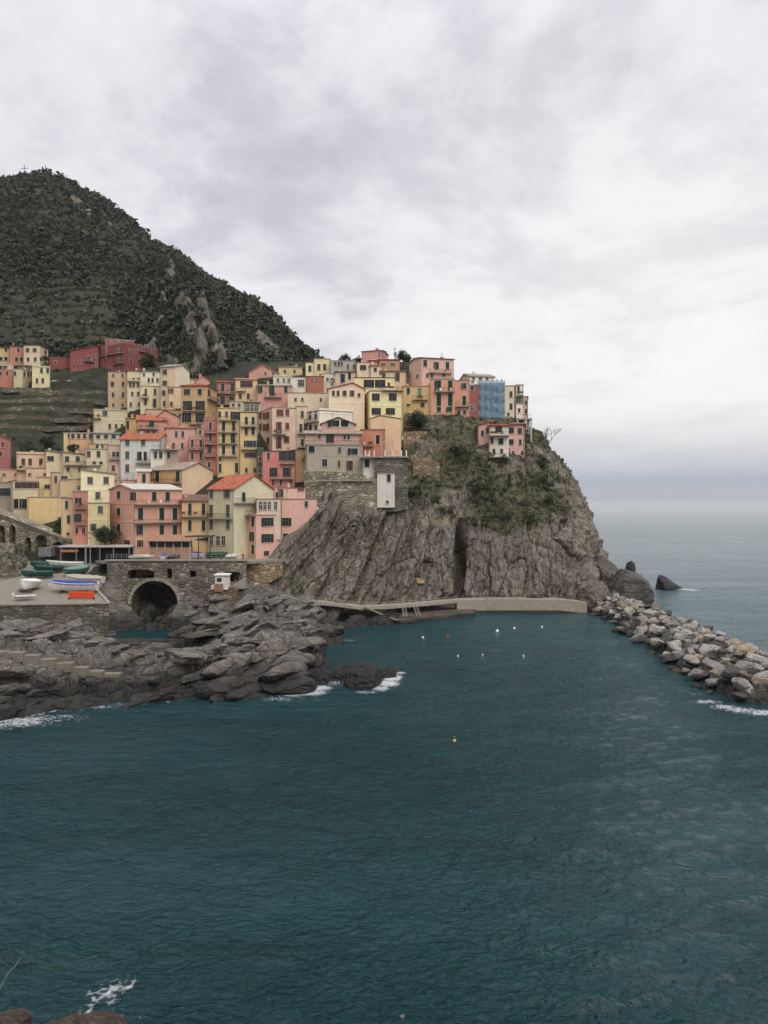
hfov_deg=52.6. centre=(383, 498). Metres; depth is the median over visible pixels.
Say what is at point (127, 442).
window
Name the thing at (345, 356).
tree
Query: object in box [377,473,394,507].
house
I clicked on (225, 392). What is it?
house
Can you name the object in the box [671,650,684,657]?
boulder
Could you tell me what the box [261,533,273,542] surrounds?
window
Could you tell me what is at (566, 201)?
sky
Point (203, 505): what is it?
french door
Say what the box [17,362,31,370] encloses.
house
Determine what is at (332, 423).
window
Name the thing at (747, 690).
boulder
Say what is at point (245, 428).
window
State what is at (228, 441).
house
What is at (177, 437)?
house
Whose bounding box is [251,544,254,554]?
window
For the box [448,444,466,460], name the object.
bush
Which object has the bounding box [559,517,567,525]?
bush
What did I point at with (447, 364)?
window
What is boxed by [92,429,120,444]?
house
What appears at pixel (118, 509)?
window
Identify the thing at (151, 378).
house
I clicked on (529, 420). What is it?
pillar terrace
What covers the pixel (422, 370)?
house
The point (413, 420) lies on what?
tree
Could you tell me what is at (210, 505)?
french door
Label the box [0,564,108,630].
quay wall
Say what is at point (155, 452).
window
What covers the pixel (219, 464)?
window
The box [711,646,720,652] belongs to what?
boulder
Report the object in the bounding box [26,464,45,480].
house
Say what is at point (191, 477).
house
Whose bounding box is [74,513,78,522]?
window
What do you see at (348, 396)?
house
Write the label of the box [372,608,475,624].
landing
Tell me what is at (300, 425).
window
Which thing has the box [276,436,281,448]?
french door
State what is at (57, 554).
net store
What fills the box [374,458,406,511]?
tower wall
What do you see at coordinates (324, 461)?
window
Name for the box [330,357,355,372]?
house
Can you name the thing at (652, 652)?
boulder
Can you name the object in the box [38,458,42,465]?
window
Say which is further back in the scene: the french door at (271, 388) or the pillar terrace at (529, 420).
the french door at (271, 388)
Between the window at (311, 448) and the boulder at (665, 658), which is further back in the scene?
the window at (311, 448)
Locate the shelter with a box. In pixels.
[38,547,54,559]
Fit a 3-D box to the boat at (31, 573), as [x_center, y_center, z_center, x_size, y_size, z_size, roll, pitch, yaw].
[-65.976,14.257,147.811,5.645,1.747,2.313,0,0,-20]
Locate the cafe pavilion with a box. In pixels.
[146,535,193,558]
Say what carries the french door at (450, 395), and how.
in the house at (441, 396)
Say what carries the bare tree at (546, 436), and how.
on the cliff
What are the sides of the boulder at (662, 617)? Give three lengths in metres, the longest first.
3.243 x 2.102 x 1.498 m
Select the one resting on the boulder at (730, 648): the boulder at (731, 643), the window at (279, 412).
the boulder at (731, 643)
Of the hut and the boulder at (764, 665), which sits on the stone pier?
the hut
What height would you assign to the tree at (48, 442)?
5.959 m
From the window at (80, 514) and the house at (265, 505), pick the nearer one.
the window at (80, 514)
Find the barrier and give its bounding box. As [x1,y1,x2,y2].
[68,592,94,598]
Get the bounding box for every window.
[0,441,5,447]
[0,488,10,495]
[14,482,20,488]
[20,482,27,488]
[21,458,25,465]
[27,482,33,488]
[28,458,32,465]
[32,482,38,488]
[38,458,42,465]
[44,484,49,488]
[47,456,53,460]
[60,476,67,479]
[65,500,68,508]
[66,515,70,523]
[74,497,78,506]
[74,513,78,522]
[77,513,82,522]
[86,451,90,457]
[87,476,92,483]
[90,523,96,530]
[95,492,100,498]
[96,451,100,457]
[97,505,103,513]
[102,410,107,415]
[103,476,108,483]
[116,508,120,515]
[117,491,120,498]
[125,440,129,445]
[125,451,129,458]
[125,464,129,472]
[130,492,136,500]
[137,451,141,460]
[137,525,142,534]
[137,540,142,547]
[141,440,145,445]
[142,473,145,482]
[143,451,146,460]
[149,421,154,426]
[151,491,156,500]
[153,451,157,458]
[158,451,162,458]
[159,525,163,534]
[162,369,167,374]
[165,492,169,500]
[166,451,170,458]
[172,525,177,534]
[184,389,190,394]
[197,389,201,394]
[208,445,211,453]
[208,490,213,498]
[209,519,213,529]
[209,537,213,545]
[215,536,220,545]
[218,463,221,472]
[221,536,225,545]
[222,421,225,430]
[222,434,225,442]
[222,445,225,454]
[223,490,230,498]
[225,519,229,529]
[231,411,239,419]
[231,434,235,442]
[232,421,235,430]
[232,445,235,454]
[240,381,246,387]
[242,492,245,501]
[244,416,248,424]
[244,427,247,434]
[244,440,250,446]
[244,452,250,457]
[246,381,252,387]
[249,531,254,541]
[250,404,253,411]
[251,416,254,424]
[251,427,254,434]
[251,440,257,446]
[251,516,254,526]
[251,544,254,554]
[254,404,257,411]
[258,386,262,392]
[261,517,273,526]
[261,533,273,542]
[263,411,269,419]
[263,422,269,430]
[263,501,266,509]
[263,550,269,555]
[266,437,269,444]
[267,501,270,509]
[270,467,276,476]
[274,501,277,509]
[276,409,283,416]
[279,451,286,460]
[279,489,283,496]
[281,517,290,526]
[283,467,290,476]
[284,436,289,442]
[285,408,289,415]
[285,422,289,429]
[287,451,294,460]
[299,424,302,431]
[308,445,314,452]
[321,459,327,466]
[326,434,333,442]
[328,420,339,426]
[337,447,341,453]
[337,460,340,467]
[340,420,348,426]
[348,448,357,454]
[350,390,354,396]
[360,365,365,369]
[364,379,373,387]
[364,459,369,467]
[372,393,379,400]
[372,408,380,414]
[375,379,384,387]
[386,408,394,414]
[387,474,390,481]
[389,393,396,400]
[406,387,409,394]
[420,402,424,407]
[434,362,438,369]
[445,362,449,369]
[446,407,452,411]
[461,383,466,389]
[495,426,501,432]
[498,438,503,444]
[509,427,513,433]
[509,439,513,444]
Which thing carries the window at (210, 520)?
in the house at (232, 499)
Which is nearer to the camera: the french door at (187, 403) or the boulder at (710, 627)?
the boulder at (710, 627)
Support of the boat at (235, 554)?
on the square
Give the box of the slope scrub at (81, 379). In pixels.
[0,360,312,451]
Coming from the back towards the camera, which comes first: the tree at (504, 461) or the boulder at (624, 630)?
the tree at (504, 461)
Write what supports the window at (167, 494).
in the house at (151, 508)
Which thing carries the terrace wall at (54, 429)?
on the hillside
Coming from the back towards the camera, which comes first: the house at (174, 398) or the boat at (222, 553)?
the house at (174, 398)
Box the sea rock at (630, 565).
[625,561,635,572]
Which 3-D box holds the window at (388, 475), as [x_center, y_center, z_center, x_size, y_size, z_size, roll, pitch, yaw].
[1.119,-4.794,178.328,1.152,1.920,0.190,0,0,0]
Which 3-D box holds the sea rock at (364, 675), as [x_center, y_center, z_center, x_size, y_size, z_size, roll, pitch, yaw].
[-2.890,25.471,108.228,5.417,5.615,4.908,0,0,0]
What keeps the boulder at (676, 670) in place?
in the sea
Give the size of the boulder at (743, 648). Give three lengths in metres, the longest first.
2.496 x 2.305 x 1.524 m
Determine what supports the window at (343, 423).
in the house at (338, 424)
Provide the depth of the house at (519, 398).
211.93 m
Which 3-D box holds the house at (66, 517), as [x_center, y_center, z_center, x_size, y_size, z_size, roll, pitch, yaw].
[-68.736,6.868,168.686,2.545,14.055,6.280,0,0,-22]
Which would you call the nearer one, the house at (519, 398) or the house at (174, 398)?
the house at (519, 398)
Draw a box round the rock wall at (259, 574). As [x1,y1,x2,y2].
[234,559,282,585]
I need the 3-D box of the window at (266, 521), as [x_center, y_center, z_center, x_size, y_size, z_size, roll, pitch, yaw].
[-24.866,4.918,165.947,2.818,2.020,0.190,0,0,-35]
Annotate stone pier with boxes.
[203,584,239,612]
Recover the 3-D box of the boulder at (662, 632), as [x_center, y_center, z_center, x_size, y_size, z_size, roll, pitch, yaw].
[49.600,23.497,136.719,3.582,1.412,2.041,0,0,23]
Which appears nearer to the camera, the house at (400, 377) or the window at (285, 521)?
the window at (285, 521)
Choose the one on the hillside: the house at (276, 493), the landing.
the house at (276, 493)
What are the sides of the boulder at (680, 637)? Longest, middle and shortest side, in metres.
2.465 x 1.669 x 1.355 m
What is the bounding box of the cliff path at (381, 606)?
[239,579,456,609]
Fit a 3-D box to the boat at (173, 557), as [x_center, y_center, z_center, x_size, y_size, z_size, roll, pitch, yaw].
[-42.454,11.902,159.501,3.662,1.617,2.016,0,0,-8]
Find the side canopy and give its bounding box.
[185,535,214,558]
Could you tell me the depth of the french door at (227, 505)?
164.71 m
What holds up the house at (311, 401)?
on the hillside
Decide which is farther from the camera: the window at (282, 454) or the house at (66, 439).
the house at (66, 439)
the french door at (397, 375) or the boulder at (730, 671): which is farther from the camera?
the french door at (397, 375)
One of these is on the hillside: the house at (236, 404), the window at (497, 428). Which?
the house at (236, 404)
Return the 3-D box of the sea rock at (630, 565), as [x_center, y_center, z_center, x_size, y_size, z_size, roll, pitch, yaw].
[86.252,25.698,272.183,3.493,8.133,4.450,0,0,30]
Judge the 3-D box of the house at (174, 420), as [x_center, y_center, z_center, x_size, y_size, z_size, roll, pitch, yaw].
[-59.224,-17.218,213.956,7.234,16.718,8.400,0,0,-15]
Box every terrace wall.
[0,387,51,392]
[0,397,107,405]
[0,405,92,414]
[0,414,92,422]
[0,423,90,431]
[19,389,107,395]
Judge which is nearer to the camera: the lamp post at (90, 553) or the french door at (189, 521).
the lamp post at (90, 553)
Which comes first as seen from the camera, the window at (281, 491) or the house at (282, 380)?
the window at (281, 491)
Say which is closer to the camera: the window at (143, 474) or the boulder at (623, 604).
the boulder at (623, 604)
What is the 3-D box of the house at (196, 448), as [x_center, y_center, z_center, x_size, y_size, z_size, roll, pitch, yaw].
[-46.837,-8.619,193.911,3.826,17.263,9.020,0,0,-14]
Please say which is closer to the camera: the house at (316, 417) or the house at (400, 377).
the house at (316, 417)
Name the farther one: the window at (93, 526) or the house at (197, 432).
the house at (197, 432)
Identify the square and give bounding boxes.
[95,558,290,563]
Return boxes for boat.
[12,592,35,599]
[19,578,41,591]
[21,570,52,578]
[30,560,48,566]
[33,564,63,572]
[46,560,83,567]
[48,580,99,592]
[63,565,89,573]
[66,574,105,582]
[128,554,145,558]
[159,554,168,558]
[168,554,180,558]
[191,552,204,558]
[205,551,227,558]
[225,553,237,558]
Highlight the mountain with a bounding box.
[0,177,305,374]
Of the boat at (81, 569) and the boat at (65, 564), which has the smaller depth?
the boat at (81, 569)
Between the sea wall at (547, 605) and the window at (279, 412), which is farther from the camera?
the window at (279, 412)
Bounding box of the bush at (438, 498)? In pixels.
[430,496,441,503]
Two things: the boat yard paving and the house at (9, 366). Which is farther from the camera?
the house at (9, 366)
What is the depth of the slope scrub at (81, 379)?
237.19 m
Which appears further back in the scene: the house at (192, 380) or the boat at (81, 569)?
the house at (192, 380)
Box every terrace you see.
[359,450,408,458]
[514,414,531,441]
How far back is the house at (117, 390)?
238.78 m
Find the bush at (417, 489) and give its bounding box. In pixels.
[407,486,422,495]
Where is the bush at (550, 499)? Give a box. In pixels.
[542,495,556,509]
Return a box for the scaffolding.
[478,379,504,419]
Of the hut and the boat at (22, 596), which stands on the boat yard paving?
the boat at (22, 596)
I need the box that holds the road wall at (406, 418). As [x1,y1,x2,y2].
[405,412,476,427]
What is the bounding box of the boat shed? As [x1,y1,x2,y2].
[58,544,135,566]
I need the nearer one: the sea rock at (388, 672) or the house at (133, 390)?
the sea rock at (388, 672)
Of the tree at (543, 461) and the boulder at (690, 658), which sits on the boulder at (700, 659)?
the boulder at (690, 658)
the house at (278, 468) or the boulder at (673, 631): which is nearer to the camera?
the boulder at (673, 631)
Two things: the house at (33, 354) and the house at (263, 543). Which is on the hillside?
the house at (33, 354)
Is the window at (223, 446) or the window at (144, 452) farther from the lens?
the window at (223, 446)
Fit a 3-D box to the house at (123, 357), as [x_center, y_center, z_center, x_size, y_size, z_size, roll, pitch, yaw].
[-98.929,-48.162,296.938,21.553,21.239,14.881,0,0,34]
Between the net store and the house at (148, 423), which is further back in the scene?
the house at (148, 423)
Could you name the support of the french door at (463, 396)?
in the house at (462, 397)
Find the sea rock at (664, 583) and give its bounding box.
[655,575,681,589]
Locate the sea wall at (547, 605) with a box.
[455,597,586,613]
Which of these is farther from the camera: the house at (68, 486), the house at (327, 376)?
the house at (327, 376)
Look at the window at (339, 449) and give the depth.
182.37 m
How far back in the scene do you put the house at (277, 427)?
198.85 m
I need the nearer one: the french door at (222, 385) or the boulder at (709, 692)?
the boulder at (709, 692)
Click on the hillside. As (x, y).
(98, 377)
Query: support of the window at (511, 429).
in the house at (516, 438)
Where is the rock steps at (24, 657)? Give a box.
[0,650,122,677]
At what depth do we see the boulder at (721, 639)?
121.49 m
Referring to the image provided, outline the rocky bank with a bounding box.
[0,540,28,580]
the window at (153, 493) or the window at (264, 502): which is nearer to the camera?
the window at (153, 493)
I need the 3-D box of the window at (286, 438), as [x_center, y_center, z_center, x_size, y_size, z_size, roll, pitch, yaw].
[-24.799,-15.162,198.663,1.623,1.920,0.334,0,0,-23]
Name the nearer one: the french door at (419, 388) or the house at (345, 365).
the french door at (419, 388)
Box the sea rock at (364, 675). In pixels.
[344,662,382,688]
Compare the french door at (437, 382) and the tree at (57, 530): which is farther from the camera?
the french door at (437, 382)
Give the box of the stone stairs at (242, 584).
[234,578,246,588]
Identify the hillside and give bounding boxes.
[0,361,408,560]
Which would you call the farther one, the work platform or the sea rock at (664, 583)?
the sea rock at (664, 583)
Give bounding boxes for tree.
[20,444,36,450]
[37,435,54,449]
[39,355,49,361]
[52,517,60,533]
[66,443,78,451]
[90,524,121,544]
[97,573,107,587]
[137,352,156,370]
[339,353,351,359]
[352,355,361,361]
[397,349,411,369]
[404,410,428,428]
[417,446,429,460]
[496,457,508,467]
[538,427,560,455]
[539,455,549,470]
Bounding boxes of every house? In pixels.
[0,343,9,362]
[0,360,13,369]
[0,365,12,387]
[0,434,11,468]
[0,469,16,481]
[0,477,11,512]
[9,343,22,364]
[11,481,38,517]
[13,367,31,387]
[16,450,45,480]
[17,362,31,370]
[22,344,48,365]
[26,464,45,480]
[27,492,68,523]
[32,365,49,387]
[36,477,50,496]
[45,448,61,476]
[49,357,69,369]
[50,472,60,496]
[60,471,80,497]
[61,450,84,478]
[61,498,71,544]
[63,432,69,451]
[69,345,98,371]
[69,424,92,452]
[72,491,88,544]
[79,468,116,501]
[84,446,107,471]
[87,498,109,544]
[89,443,107,448]
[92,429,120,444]
[93,408,127,431]
[98,342,157,371]
[105,338,133,359]
[107,370,126,409]
[107,437,119,478]
[107,480,183,584]
[116,479,136,484]
[118,431,166,479]
[124,411,136,432]
[126,368,141,411]
[135,469,151,483]
[136,413,168,432]
[140,368,159,385]
[140,384,159,414]
[145,407,180,416]
[150,440,177,467]
[150,462,214,493]
[156,410,180,426]
[160,364,190,408]
[164,422,196,461]
[166,449,178,463]
[167,386,180,409]
[179,383,218,427]
[180,493,208,552]
[188,430,203,463]
[190,378,197,383]
[195,374,210,384]
[195,425,203,435]
[203,417,216,475]
[206,474,274,580]
[216,381,234,407]
[217,405,239,477]
[229,401,260,411]
[234,378,257,400]
[240,412,257,474]
[244,397,259,435]
[245,510,281,558]
[248,363,278,377]
[256,381,292,410]
[257,448,262,478]
[257,494,279,539]
[259,407,296,450]
[262,447,294,486]
[273,372,292,384]
[273,487,278,498]
[277,364,302,375]
[278,483,304,498]
[280,491,316,550]
[287,392,327,410]
[291,373,305,391]
[294,450,304,482]
[295,406,307,448]
[303,430,362,470]
[304,408,352,436]
[305,362,313,375]
[306,374,323,392]
[307,445,362,474]
[314,357,330,375]
[320,413,355,431]
[323,371,334,392]
[326,380,365,430]
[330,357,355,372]
[334,369,356,385]
[353,375,394,393]
[356,359,370,376]
[360,429,384,455]
[361,348,388,363]
[363,453,373,476]
[365,386,402,447]
[369,361,381,376]
[369,414,400,455]
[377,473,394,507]
[378,357,400,369]
[379,368,406,389]
[402,384,429,434]
[408,353,454,385]
[430,374,454,415]
[454,380,469,416]
[459,372,495,383]
[470,384,478,419]
[476,417,491,445]
[486,415,510,460]
[505,385,515,417]
[507,422,525,457]
[515,384,523,422]
[524,396,528,427]
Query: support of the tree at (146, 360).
on the hillside
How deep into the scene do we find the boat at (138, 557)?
158.42 m
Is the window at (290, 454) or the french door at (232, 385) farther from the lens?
the french door at (232, 385)
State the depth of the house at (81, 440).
205.91 m
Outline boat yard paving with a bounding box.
[0,561,104,604]
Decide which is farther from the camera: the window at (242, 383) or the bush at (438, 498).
the window at (242, 383)
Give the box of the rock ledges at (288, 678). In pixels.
[0,592,344,720]
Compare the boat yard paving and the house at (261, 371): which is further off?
the house at (261, 371)
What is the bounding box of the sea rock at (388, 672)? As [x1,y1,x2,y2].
[381,668,396,678]
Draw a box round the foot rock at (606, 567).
[595,555,618,585]
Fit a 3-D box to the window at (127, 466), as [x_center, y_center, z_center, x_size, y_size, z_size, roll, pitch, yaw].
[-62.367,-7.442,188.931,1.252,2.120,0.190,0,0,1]
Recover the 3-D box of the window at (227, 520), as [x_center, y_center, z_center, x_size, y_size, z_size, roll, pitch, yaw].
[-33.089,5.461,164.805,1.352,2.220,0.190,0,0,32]
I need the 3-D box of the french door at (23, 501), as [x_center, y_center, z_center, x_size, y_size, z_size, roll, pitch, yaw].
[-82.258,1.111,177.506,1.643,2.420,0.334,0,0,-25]
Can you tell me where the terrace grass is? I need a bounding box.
[0,264,126,341]
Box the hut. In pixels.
[211,573,231,590]
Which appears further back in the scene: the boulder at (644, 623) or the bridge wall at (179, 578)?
the bridge wall at (179, 578)
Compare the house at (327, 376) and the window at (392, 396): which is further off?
the house at (327, 376)
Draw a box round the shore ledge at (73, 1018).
[45,1013,87,1023]
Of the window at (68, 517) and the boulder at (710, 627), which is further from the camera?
the window at (68, 517)
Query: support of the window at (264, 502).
in the house at (265, 505)
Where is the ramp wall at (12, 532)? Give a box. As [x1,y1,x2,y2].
[0,510,79,551]
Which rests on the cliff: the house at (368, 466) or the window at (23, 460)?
the house at (368, 466)
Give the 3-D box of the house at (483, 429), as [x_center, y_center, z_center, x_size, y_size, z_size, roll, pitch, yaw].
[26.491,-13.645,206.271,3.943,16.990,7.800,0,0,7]
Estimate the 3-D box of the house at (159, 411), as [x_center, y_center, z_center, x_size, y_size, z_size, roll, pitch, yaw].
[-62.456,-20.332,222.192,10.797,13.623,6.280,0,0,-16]
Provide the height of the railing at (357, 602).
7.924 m
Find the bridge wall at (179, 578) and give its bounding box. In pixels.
[105,559,247,614]
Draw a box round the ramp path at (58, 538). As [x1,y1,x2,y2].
[0,508,78,544]
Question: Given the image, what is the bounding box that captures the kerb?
[2,574,109,605]
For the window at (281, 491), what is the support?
in the house at (294, 492)
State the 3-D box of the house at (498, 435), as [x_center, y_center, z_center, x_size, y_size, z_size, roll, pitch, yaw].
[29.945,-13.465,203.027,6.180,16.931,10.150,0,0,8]
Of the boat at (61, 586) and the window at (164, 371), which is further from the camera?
the window at (164, 371)
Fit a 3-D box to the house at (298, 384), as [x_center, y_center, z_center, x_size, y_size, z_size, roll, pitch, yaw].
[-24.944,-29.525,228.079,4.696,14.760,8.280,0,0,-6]
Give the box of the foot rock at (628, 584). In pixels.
[608,568,654,604]
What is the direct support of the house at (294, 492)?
on the hillside
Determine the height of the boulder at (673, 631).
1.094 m
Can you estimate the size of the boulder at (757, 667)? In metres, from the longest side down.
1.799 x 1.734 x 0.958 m
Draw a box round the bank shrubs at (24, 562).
[0,542,27,577]
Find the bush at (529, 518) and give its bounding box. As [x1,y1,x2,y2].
[522,514,535,528]
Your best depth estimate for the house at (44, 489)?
181.39 m
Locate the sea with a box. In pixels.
[0,499,767,1023]
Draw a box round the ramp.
[365,607,396,620]
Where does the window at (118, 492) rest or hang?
in the house at (151, 508)
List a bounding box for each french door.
[13,498,18,508]
[20,498,26,508]
[126,420,129,429]
[137,507,143,520]
[153,398,156,407]
[155,471,159,481]
[159,507,164,520]
[172,507,177,520]
[175,471,179,481]
[182,413,190,422]
[183,400,191,410]
[188,503,191,514]
[188,520,191,530]
[196,400,204,409]
[196,413,204,422]
[201,503,205,514]
[201,520,205,530]
[209,504,213,517]
[220,383,224,391]
[220,396,224,403]
[225,504,229,517]
[230,383,234,391]
[235,462,237,472]
[269,385,274,395]
[276,421,281,433]
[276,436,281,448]
[340,373,344,382]
[347,460,352,470]
[375,434,380,444]
[395,372,399,380]
[418,387,421,394]
[435,380,440,390]
[436,393,440,405]
[448,380,452,390]
[448,393,452,405]
[462,395,466,405]
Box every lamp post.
[90,539,90,568]
[133,520,136,558]
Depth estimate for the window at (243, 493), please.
166.49 m
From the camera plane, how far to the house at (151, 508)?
165.41 m
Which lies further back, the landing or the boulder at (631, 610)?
the landing
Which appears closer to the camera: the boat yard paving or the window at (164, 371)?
the boat yard paving
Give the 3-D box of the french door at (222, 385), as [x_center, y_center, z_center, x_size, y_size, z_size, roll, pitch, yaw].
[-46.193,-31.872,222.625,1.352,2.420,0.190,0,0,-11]
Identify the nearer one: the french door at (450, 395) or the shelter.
the shelter
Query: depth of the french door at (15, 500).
176.88 m
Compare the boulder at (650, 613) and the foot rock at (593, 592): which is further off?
the foot rock at (593, 592)
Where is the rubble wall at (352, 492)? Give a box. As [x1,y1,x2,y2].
[304,471,377,510]
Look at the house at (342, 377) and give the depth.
228.96 m
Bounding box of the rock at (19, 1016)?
[0,1008,32,1023]
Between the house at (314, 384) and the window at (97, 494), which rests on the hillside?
the house at (314, 384)
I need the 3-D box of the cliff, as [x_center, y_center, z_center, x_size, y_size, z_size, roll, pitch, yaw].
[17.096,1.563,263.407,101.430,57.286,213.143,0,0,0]
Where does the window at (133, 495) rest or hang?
in the house at (151, 508)
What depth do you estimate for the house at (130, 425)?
214.40 m
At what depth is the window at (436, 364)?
217.31 m
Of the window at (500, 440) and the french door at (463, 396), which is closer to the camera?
the window at (500, 440)
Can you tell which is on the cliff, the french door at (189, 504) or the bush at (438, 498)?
the bush at (438, 498)
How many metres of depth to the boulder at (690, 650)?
118.36 m
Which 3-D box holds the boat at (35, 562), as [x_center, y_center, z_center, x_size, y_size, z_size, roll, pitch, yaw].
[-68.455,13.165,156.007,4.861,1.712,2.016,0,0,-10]
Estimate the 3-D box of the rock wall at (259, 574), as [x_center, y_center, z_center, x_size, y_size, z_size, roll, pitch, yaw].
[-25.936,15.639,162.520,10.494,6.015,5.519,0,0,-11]
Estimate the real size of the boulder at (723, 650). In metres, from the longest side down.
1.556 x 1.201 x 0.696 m
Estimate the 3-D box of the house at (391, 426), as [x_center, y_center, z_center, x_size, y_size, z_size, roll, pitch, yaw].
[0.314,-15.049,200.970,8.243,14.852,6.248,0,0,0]
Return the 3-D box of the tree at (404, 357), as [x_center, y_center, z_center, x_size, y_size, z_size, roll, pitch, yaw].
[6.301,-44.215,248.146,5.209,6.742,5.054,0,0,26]
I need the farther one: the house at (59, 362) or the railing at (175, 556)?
the house at (59, 362)
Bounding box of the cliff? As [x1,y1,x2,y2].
[268,414,610,620]
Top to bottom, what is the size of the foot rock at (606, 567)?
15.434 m
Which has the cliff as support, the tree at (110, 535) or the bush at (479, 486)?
the bush at (479, 486)
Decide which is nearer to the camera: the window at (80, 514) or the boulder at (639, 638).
the boulder at (639, 638)
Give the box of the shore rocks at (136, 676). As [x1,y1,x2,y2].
[0,579,408,717]
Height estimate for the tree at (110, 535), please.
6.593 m
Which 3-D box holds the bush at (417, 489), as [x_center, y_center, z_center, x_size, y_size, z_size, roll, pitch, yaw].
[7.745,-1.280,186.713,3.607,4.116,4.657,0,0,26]
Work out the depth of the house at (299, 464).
186.57 m
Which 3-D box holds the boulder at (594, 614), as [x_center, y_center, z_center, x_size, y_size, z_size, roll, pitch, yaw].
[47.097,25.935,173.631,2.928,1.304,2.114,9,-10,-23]
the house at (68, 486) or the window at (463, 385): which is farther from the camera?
the window at (463, 385)
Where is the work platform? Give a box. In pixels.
[416,578,424,582]
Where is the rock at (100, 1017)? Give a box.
[81,1011,127,1023]
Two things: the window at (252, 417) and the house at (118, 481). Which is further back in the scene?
the window at (252, 417)
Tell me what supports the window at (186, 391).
in the house at (199, 401)
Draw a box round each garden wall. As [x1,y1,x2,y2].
[403,431,428,448]
[413,457,438,479]
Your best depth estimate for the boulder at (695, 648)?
119.41 m
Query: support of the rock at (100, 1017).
on the shore ledge at (73, 1018)
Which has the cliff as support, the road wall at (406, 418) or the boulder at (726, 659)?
the road wall at (406, 418)
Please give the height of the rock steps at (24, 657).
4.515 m
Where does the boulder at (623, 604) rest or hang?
on the boulder
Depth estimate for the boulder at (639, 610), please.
156.93 m
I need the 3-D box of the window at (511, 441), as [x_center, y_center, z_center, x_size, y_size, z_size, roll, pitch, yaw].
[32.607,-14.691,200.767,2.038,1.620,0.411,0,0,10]
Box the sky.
[0,0,767,498]
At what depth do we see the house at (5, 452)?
200.93 m
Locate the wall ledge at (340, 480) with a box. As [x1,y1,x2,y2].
[307,480,374,480]
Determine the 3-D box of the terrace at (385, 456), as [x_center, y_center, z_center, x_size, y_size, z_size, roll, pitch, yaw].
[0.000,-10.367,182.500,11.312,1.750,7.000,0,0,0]
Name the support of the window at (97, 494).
in the house at (96, 484)
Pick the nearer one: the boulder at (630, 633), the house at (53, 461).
the boulder at (630, 633)
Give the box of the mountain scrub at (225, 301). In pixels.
[0,165,323,377]
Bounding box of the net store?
[49,545,66,559]
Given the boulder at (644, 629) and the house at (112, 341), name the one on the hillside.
the house at (112, 341)
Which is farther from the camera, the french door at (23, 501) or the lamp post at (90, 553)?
the french door at (23, 501)
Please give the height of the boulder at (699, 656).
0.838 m
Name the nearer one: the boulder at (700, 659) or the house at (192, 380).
the boulder at (700, 659)
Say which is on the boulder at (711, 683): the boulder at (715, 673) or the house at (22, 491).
the boulder at (715, 673)
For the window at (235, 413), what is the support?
in the house at (228, 441)
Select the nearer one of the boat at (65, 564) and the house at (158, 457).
the boat at (65, 564)
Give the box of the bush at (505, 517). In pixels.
[493,510,512,523]
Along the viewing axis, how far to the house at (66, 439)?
205.68 m
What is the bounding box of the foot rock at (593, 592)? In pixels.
[577,579,607,611]
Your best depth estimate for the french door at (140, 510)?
162.99 m
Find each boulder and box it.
[589,612,600,615]
[591,606,601,611]
[596,601,603,606]
[603,601,614,605]
[609,609,616,614]
[612,626,623,632]
[617,600,629,609]
[617,627,635,634]
[624,607,635,613]
[627,630,633,636]
[629,633,645,642]
[630,603,638,610]
[633,625,648,633]
[636,608,645,613]
[637,615,648,622]
[640,619,655,626]
[642,610,657,616]
[644,638,649,644]
[648,650,655,654]
[649,625,665,634]
[650,638,662,648]
[652,604,660,610]
[657,615,667,621]
[657,629,670,636]
[658,636,673,645]
[658,654,680,663]
[664,610,671,616]
[667,620,679,626]
[667,640,681,650]
[669,629,678,634]
[670,615,681,621]
[670,668,680,672]
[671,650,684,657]
[673,634,684,640]
[680,629,692,635]
[681,668,690,674]
[684,654,700,664]
[685,656,701,665]
[687,647,695,653]
[688,645,699,653]
[688,668,709,679]
[690,620,697,628]
[690,682,702,687]
[692,633,703,637]
[692,653,703,658]
[697,635,711,643]
[698,626,705,631]
[699,643,718,656]
[703,626,713,631]
[703,634,716,640]
[704,678,719,687]
[706,660,725,671]
[706,690,713,694]
[707,651,716,658]
[709,669,720,678]
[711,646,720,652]
[714,636,726,642]
[715,631,725,636]
[718,648,727,653]
[719,653,729,658]
[719,660,730,666]
[720,665,740,678]
[721,658,730,661]
[725,638,740,643]
[727,640,739,646]
[727,644,735,652]
[729,657,737,664]
[731,651,742,655]
[731,677,753,693]
[731,692,749,700]
[732,644,751,654]
[732,677,749,687]
[734,661,756,673]
[738,671,749,677]
[745,643,757,652]
[746,652,764,664]
[751,670,767,683]
[752,663,764,671]
[756,678,767,686]
[760,660,767,670]
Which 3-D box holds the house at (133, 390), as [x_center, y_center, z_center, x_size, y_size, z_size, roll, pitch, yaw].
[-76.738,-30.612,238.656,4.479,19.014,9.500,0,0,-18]
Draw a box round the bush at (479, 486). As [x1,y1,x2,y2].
[469,481,487,497]
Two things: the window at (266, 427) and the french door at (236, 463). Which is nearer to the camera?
the french door at (236, 463)
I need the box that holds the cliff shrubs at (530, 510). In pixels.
[290,412,573,597]
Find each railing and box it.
[6,645,100,668]
[52,638,96,645]
[106,556,245,556]
[248,581,456,606]
[403,428,437,431]
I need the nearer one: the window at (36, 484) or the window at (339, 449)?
the window at (36, 484)
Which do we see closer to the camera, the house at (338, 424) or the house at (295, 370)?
the house at (338, 424)
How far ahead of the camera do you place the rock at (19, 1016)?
35.82 m
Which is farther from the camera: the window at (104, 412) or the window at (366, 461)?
the window at (104, 412)

